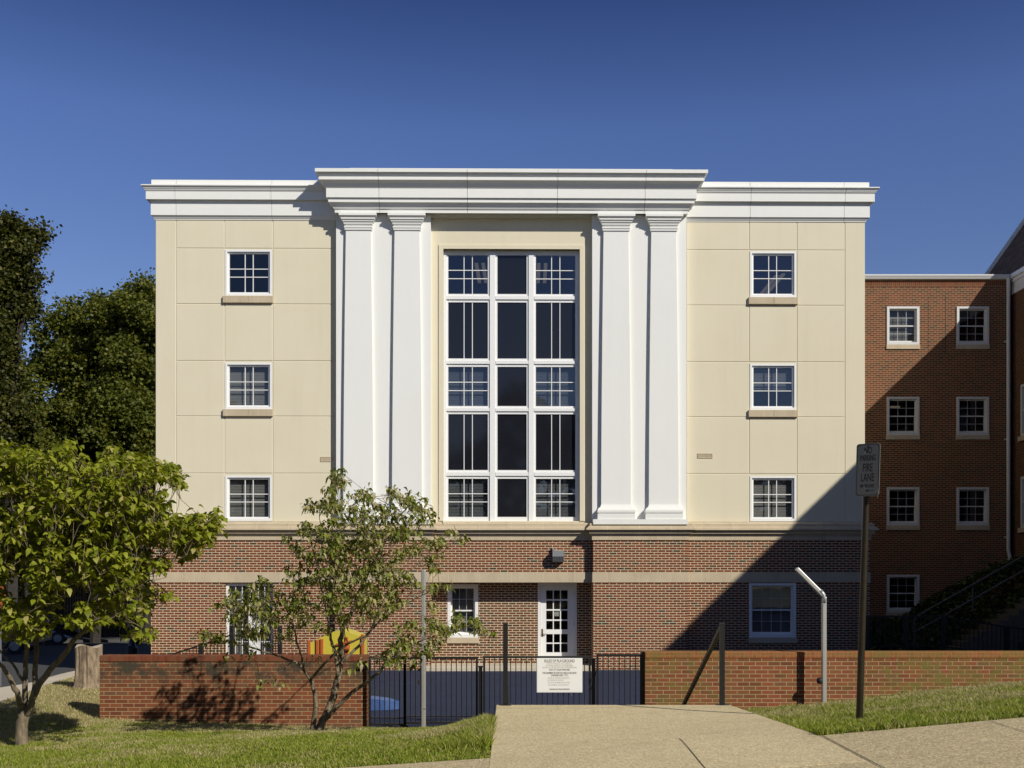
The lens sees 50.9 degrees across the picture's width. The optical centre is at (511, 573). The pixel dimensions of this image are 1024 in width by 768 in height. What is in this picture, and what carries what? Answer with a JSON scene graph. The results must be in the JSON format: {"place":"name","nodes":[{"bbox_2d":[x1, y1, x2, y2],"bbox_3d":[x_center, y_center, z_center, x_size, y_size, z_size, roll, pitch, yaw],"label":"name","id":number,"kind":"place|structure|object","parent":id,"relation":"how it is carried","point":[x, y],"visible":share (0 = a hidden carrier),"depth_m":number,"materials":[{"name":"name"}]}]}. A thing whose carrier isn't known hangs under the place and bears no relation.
{"place":"outdoors","nodes":[
{"label":"outdoors","id":0,"kind":"place"},
{"bbox_2d":[0,671,74,701],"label":"pavement","id":1,"kind":"structure","parent":0,"point":[6,692],"depth_m":23.08,"materials":[{"name":"concrete"}]},
{"bbox_2d":[0,675,99,718],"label":"lawn","id":2,"kind":"structure","parent":0,"point":[67,707],"depth_m":19.41,"materials":[{"name":"plant"}]},
{"bbox_2d":[72,644,102,689],"bbox_3d":[-8.245,1.856,21.010,0.846,0.950,0.827,0,0,0],"label":"tree stump","id":3,"kind":"object","parent":2,"relation":"on","point":[87,667],"visible":0.74,"depth_m":20.77,"materials":[{"name":"brown wood"}]},
{"bbox_2d":[2,642,150,686],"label":"road","id":4,"kind":"structure","parent":0,"point":[49,653],"depth_m":40.12,"materials":[{"name":"grey asphalt"}]},
{"bbox_2d":[0,586,3,686],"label":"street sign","id":5,"kind":"object","parent":4,"relation":"on","point":[0,653],"visible":0.5,"depth_m":23.98,"materials":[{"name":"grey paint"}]},
{"bbox_2d":[2,627,51,653],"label":"parked car","id":6,"kind":"object","parent":4,"relation":"on","point":[16,649],"visible":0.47,"depth_m":43.28,"materials":[{"name":"black paint"}]},
{"bbox_2d":[36,614,79,644],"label":"parked car","id":7,"kind":"object","parent":4,"relation":"on","point":[61,635],"visible":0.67,"depth_m":54.62,"materials":[{"name":"black paint"}]},
{"bbox_2d":[20,287,113,642],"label":"broadleaf tree","id":8,"kind":"object","parent":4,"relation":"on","point":[64,355],"visible":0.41,"depth_m":56.33,"materials":[{"name":"green plant"}]},
{"bbox_2d":[69,267,155,643],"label":"broadleaf tree","id":9,"kind":"object","parent":4,"relation":"on","point":[121,408],"visible":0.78,"depth_m":53.74,"materials":[{"name":"green plant"}]},
{"bbox_2d":[99,454,155,642],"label":"broadleaf tree","id":10,"kind":"object","parent":4,"relation":"on","point":[147,625],"depth_m":58.74,"materials":[{"name":"green plant"}]},
{"bbox_2d":[125,553,137,653],"bbox_3d":[-13.792,0.843,39.000,0.440,4.200,0.440,0,0,0],"label":"street lamp","id":11,"kind":"object","parent":4,"relation":"on","point":[131,648],"visible":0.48,"depth_m":38.89,"materials":[{"name":"black metal"}]},
{"bbox_2d":[50,637,129,642],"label":"pavement","id":12,"kind":"structure","parent":0,"point":[103,639],"depth_m":59.27,"materials":[{"name":"concrete"}]},
{"bbox_2d":[4,541,42,603],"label":"broadleaf tree","id":13,"kind":"object","parent":12,"relation":"on","point":[19,587],"depth_m":57.81,"materials":[{"name":"plant"}]},
{"bbox_2d":[65,466,108,637],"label":"broadleaf tree","id":14,"kind":"object","parent":12,"relation":"on","point":[81,545],"depth_m":58.17,"materials":[{"name":"green plant"}]},
{"bbox_2d":[172,633,233,653],"bbox_3d":[-7.699,2.139,26.600,1.618,1.329,0.090,0,0,0],"label":"ramp railing","id":15,"kind":"object","parent":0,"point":[201,650],"visible":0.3,"depth_m":26.57,"materials":[{"name":"black metal"}]},
{"bbox_2d":[0,707,499,767],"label":"lawn","id":16,"kind":"structure","parent":0,"point":[201,753],"depth_m":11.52,"materials":[{"name":"plant"}]},
{"bbox_2d":[0,438,227,745],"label":"dogwood tree","id":17,"kind":"object","parent":16,"relation":"on","point":[99,497],"visible":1,"depth_m":13.02,"materials":[{"name":"green plant"}]},
{"bbox_2d":[193,467,497,730],"bbox_3d":[-2.246,0.432,14.727,4.153,3.694,2.555,0,0,0],"label":"dogwood tree","id":18,"kind":"object","parent":16,"relation":"on","point":[334,543],"visible":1,"depth_m":14.32,"materials":[{"name":"green plant"}]},
{"bbox_2d":[249,621,259,653],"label":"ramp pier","id":19,"kind":"structure","parent":0,"point":[257,645],"depth_m":26.80,"materials":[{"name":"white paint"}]},
{"bbox_2d":[307,628,366,653],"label":"play house","id":20,"kind":"structure","parent":0,"point":[321,645],"depth_m":23.00,"materials":[{"name":"yellow plastic"}]},
{"bbox_2d":[337,670,639,727],"bbox_3d":[2.500,2.650,24.050,19.000,0.100,14.900,0,0,0],"label":"playground","id":21,"kind":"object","parent":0,"point":[557,698],"visible":0.18,"depth_m":23.54,"materials":[{"name":"blue rubber"}]},
{"bbox_2d":[229,626,281,653],"bbox_3d":[-6.556,1.966,27.500,1.338,1.268,0.090,0,0,0],"label":"ramp railing","id":22,"kind":"object","parent":21,"relation":"on","point":[279,646],"visible":0.22,"depth_m":27.49,"materials":[{"name":"black metal"}]},
{"bbox_2d":[371,696,398,709],"bbox_3d":[-2.724,2.478,20.700,1.101,0.240,0.500,0,0,0],"label":"play slide","id":23,"kind":"object","parent":21,"relation":"on","point":[382,703],"visible":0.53,"depth_m":20.50,"materials":[{"name":"blue plastic"}]},
{"bbox_2d":[417,569,425,726],"bbox_3d":[-1.486,1.314,17.698,0.140,2.772,0.085,0,0,0],"label":"metal pole","id":24,"kind":"object","parent":21,"relation":"on","point":[422,681],"visible":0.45,"depth_m":17.66,"materials":[{"name":"metal"}]},
{"bbox_2d":[478,666,482,714],"bbox_3d":[-0.529,2.134,18.050,0.080,1.173,0.080,0,0,0],"label":"gate post","id":25,"kind":"object","parent":21,"relation":"on","point":[480,690],"visible":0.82,"depth_m":18.02,"materials":[{"name":"black metal"}]},
{"bbox_2d":[404,657,477,724],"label":"gate","id":26,"kind":"structure","parent":25,"relation":"attached to","point":[441,716],"depth_m":18.09,"materials":[{"name":"black metal"}]},
{"bbox_2d":[500,623,510,705],"bbox_3d":[-0.086,1.656,15.593,0.150,2.027,3.335,0,0,0],"label":"metal post","id":27,"kind":"object","parent":21,"relation":"on","point":[505,665],"visible":0.71,"depth_m":13.97,"materials":[{"name":"black metal"}]},
{"bbox_2d":[591,658,595,704],"bbox_3d":[1.362,2.066,18.000,0.080,1.308,0.080,0,0,0],"label":"gate post","id":28,"kind":"object","parent":21,"relation":"on","point":[592,676],"visible":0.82,"depth_m":17.97,"materials":[{"name":"black metal"}]},
{"bbox_2d":[483,656,595,714],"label":"gate","id":29,"kind":"structure","parent":28,"relation":"attached to","point":[591,680],"depth_m":17.99,"materials":[{"name":"black metal"}]},
{"bbox_2d":[537,658,581,695],"bbox_3d":[0.794,1.721,17.952,0.763,0.626,0.025,0,0,0],"label":"rules sign","id":30,"kind":"object","parent":29,"relation":"attached to","point":[559,675],"visible":1,"depth_m":17.94,"materials":[{"name":"white paint"}]},
{"bbox_2d":[640,651,643,704],"bbox_3d":[2.185,2.007,17.900,0.090,1.426,0.090,0,0,0],"label":"gate post","id":31,"kind":"object","parent":21,"relation":"on","point":[642,677],"visible":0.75,"depth_m":17.86,"materials":[{"name":"black metal"}]},
{"bbox_2d":[596,654,640,704],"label":"gate","id":32,"kind":"structure","parent":31,"relation":"attached to","point":[597,676],"depth_m":17.89,"materials":[{"name":"black metal"}]},
{"bbox_2d":[141,168,879,670],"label":"school building","id":33,"kind":"structure","parent":0,"point":[591,412],"depth_m":29.26,"materials":[{"name":"beige paint"}]},
{"bbox_2d":[223,250,272,302],"bbox_3d":[-7.180,-8.089,29.281,1.347,1.458,0.215,0,0,-1],"label":"window","id":34,"kind":"structure","parent":33,"relation":"in","point":[230,297],"depth_m":29.24,"materials":[{"name":"white paint"}]},
{"bbox_2d":[223,363,272,416],"bbox_3d":[-7.180,-5.012,29.306,1.347,1.465,0.265,0,0,-1],"label":"window","id":35,"kind":"structure","parent":33,"relation":"in","point":[259,404],"depth_m":29.42,"materials":[{"name":"white paint"}]},
{"bbox_2d":[225,476,271,520],"bbox_3d":[-7.171,-2.053,29.340,1.267,1.236,0.196,0,0,-1],"label":"window","id":36,"kind":"structure","parent":33,"relation":"in","point":[247,498],"depth_m":29.42,"materials":[{"name":"white paint"}]},
{"bbox_2d":[226,583,272,653],"bbox_3d":[-7.134,1.363,29.324,1.290,2.217,0.170,0,0,-1],"label":"door","id":37,"kind":"structure","parent":33,"relation":"in","point":[239,586],"depth_m":29.39,"materials":[{"name":"white paint"}]},
{"bbox_2d":[447,584,478,642],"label":"window","id":38,"kind":"structure","parent":33,"relation":"in","point":[464,599],"depth_m":29.93,"materials":[{"name":"white paint"}]},
{"bbox_2d":[444,250,578,520],"bbox_3d":[-0.015,-5.147,29.533,3.720,7.413,0.180,0,0,-1],"label":"tall window","id":39,"kind":"structure","parent":33,"relation":"in","point":[508,456],"depth_m":29.51,"materials":[{"name":"white paint"}]},
{"bbox_2d":[538,583,576,655],"bbox_3d":[1.258,1.366,29.917,1.086,2.235,0.179,0,0,-1],"label":"door","id":40,"kind":"structure","parent":33,"relation":"in","point":[571,631],"depth_m":29.87,"materials":[{"name":"white paint"}]},
{"bbox_2d":[748,583,796,642],"bbox_3d":[7.106,1.072,29.408,1.330,1.634,0.300,0,0,-1],"label":"window","id":41,"kind":"structure","parent":33,"relation":"in","point":[772,606],"depth_m":29.55,"materials":[{"name":"white paint"}]},
{"bbox_2d":[748,251,797,304],"bbox_3d":[7.132,-8.089,29.430,1.347,1.458,0.215,0,0,-1],"label":"window","id":42,"kind":"structure","parent":33,"relation":"in","point":[754,299],"depth_m":29.39,"materials":[{"name":"white paint"}]},
{"bbox_2d":[748,364,797,416],"bbox_3d":[7.132,-5.012,29.455,1.347,1.465,0.265,0,0,-1],"label":"window","id":43,"kind":"structure","parent":33,"relation":"in","point":[767,376],"depth_m":29.45,"materials":[{"name":"white paint"}]},
{"bbox_2d":[750,476,795,520],"bbox_3d":[7.142,-2.053,29.490,1.267,1.236,0.196,0,0,-1],"label":"window","id":44,"kind":"structure","parent":33,"relation":"in","point":[772,498],"depth_m":29.57,"materials":[{"name":"white paint"}]},
{"bbox_2d":[0,0,1023,400],"label":"sky","id":45,"kind":"structure","parent":0,"point":[921,102],"materials":[{"name":"blue"}]},
{"bbox_2d":[489,705,864,767],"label":"path","id":46,"kind":"structure","parent":0,"point":[603,736],"depth_m":10.42,"materials":[{"name":"concrete"}]},
{"bbox_2d":[681,623,727,704],"bbox_3d":[2.736,1.656,15.593,0.150,2.027,3.335,0,0,0],"label":"post","id":47,"kind":"object","parent":46,"relation":"on","point":[720,634],"visible":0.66,"depth_m":14.01,"materials":[{"name":"black metal"}]},
{"bbox_2d":[606,707,1022,767],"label":"path joints","id":48,"kind":"object","parent":46,"relation":"on","point":[822,735],"visible":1,"depth_m":9.34,"materials":[{"name":"grey concrete"}]},
{"bbox_2d":[346,717,1023,767],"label":"sidewalk","id":49,"kind":"structure","parent":0,"point":[985,744],"depth_m":9.06,"materials":[{"name":"concrete"}]},
{"bbox_2d":[742,680,1023,735],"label":"grass","id":50,"kind":"structure","parent":0,"point":[964,704],"depth_m":12.67,"materials":[{"name":"green plant"}]},
{"bbox_2d":[865,615,1023,650],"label":"iron fence","id":51,"kind":"object","parent":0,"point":[906,646],"visible":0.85,"depth_m":26.99,"materials":[{"name":"black metal"}]},
{"bbox_3d":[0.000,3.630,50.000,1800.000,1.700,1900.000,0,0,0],"label":"ground","id":52,"kind":"structure","parent":0,"visible":0},
{"bbox_2d":[0,205,62,647],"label":"tall tree","id":53,"kind":"object","parent":52,"relation":"on","point":[21,245],"visible":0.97,"depth_m":49.61,"materials":[{"name":"green plant"}]},
{"bbox_2d":[0,362,81,610],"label":"broadleaf tree","id":54,"kind":"object","parent":52,"relation":"on","point":[44,442],"visible":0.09,"depth_m":53.79,"materials":[{"name":"green plant"}]},
{"bbox_2d":[18,584,129,636],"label":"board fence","id":55,"kind":"object","parent":52,"relation":"on","point":[106,631],"visible":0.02,"depth_m":65.80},
{"bbox_2d":[100,654,369,726],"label":"brick wall","id":56,"kind":"structure","parent":52,"relation":"on","point":[186,688],"depth_m":18.20,"materials":[{"name":"brown brick"}]},
{"bbox_2d":[363,657,407,727],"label":"gate","id":57,"kind":"structure","parent":56,"relation":"attached to","point":[402,725],"depth_m":18.09,"materials":[{"name":"black metal"}]},
{"bbox_2d":[644,651,1023,709],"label":"brick wall","id":58,"kind":"structure","parent":52,"relation":"on","point":[762,679],"depth_m":17.75,"materials":[{"name":"brown brick"}]},
{"bbox_2d":[865,274,1011,650],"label":"link wing","id":59,"kind":"structure","parent":52,"relation":"on","point":[932,370],"depth_m":36.40,"materials":[{"name":"brown brick"}]},
{"bbox_2d":[886,306,919,348],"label":"window","id":60,"kind":"structure","parent":59,"relation":"in","point":[897,338],"depth_m":36.48,"materials":[{"name":"grey paint"}]},
{"bbox_2d":[886,397,919,439],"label":"window","id":61,"kind":"structure","parent":59,"relation":"in","point":[890,435],"depth_m":36.36,"materials":[{"name":"grey paint"}]},
{"bbox_2d":[886,487,919,529],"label":"window","id":62,"kind":"structure","parent":59,"relation":"in","point":[890,525],"depth_m":36.36,"materials":[{"name":"grey paint"}]},
{"bbox_2d":[886,575,919,614],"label":"window","id":63,"kind":"structure","parent":59,"relation":"in","point":[889,611],"depth_m":36.36,"materials":[{"name":"grey paint"}]},
{"bbox_2d":[956,306,989,348],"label":"window","id":64,"kind":"structure","parent":59,"relation":"in","point":[984,344],"depth_m":36.36,"materials":[{"name":"grey paint"}]},
{"bbox_2d":[956,397,989,439],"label":"window","id":65,"kind":"structure","parent":59,"relation":"in","point":[960,435],"depth_m":36.36,"materials":[{"name":"grey paint"}]},
{"bbox_2d":[956,487,989,529],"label":"window","id":66,"kind":"structure","parent":59,"relation":"in","point":[960,525],"depth_m":36.36,"materials":[{"name":"grey paint"}]},
{"bbox_2d":[931,592,1023,650],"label":"outdoor stairs","id":67,"kind":"structure","parent":52,"relation":"on","point":[1013,617],"depth_m":33.00,"materials":[{"name":"concrete"}]},
{"bbox_2d":[870,555,1023,650],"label":"ivy","id":68,"kind":"object","parent":67,"relation":"on","point":[951,590],"visible":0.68,"depth_m":34.61,"materials":[{"name":"green plant"}]},
{"bbox_2d":[913,555,1023,649],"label":"stair railing","id":69,"kind":"object","parent":67,"relation":"attached to","point":[972,599],"visible":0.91,"depth_m":32.88,"materials":[{"name":"black metal"}]},
{"bbox_2d":[970,218,1023,594],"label":"side wing","id":70,"kind":"structure","parent":52,"relation":"on","point":[1009,259],"depth_m":36.36,"materials":[{"name":"brown brick"}]},
{"bbox_2d":[1018,384,1023,441],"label":"window","id":71,"kind":"structure","parent":70,"relation":"in","point":[1021,438],"depth_m":35.75,"materials":[{"name":"grey paint"}]},
{"bbox_2d":[1018,476,1023,532],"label":"window","id":72,"kind":"structure","parent":70,"relation":"in","point":[1020,530],"depth_m":35.75,"materials":[{"name":"grey paint"}]},
{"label":"lawn","id":73,"kind":"structure","parent":0,"visible":0},
{"bbox_2d":[795,567,826,702],"bbox_3d":[4.851,1.057,17.450,0.512,2.326,0.101,0,0,0],"label":"metal pole","id":74,"kind":"object","parent":73,"relation":"on","point":[822,680],"visible":0.88,"depth_m":17.41,"materials":[{"name":"metal"}]},
{"bbox_2d":[855,443,880,719],"bbox_3d":[3.835,0.124,11.601,0.246,3.049,0.301,0,0,14],"label":"sign post","id":75,"kind":"object","parent":73,"relation":"on","point":[867,470],"visible":0.99,"depth_m":11.57,"materials":[{"name":"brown metal"}]}
]}

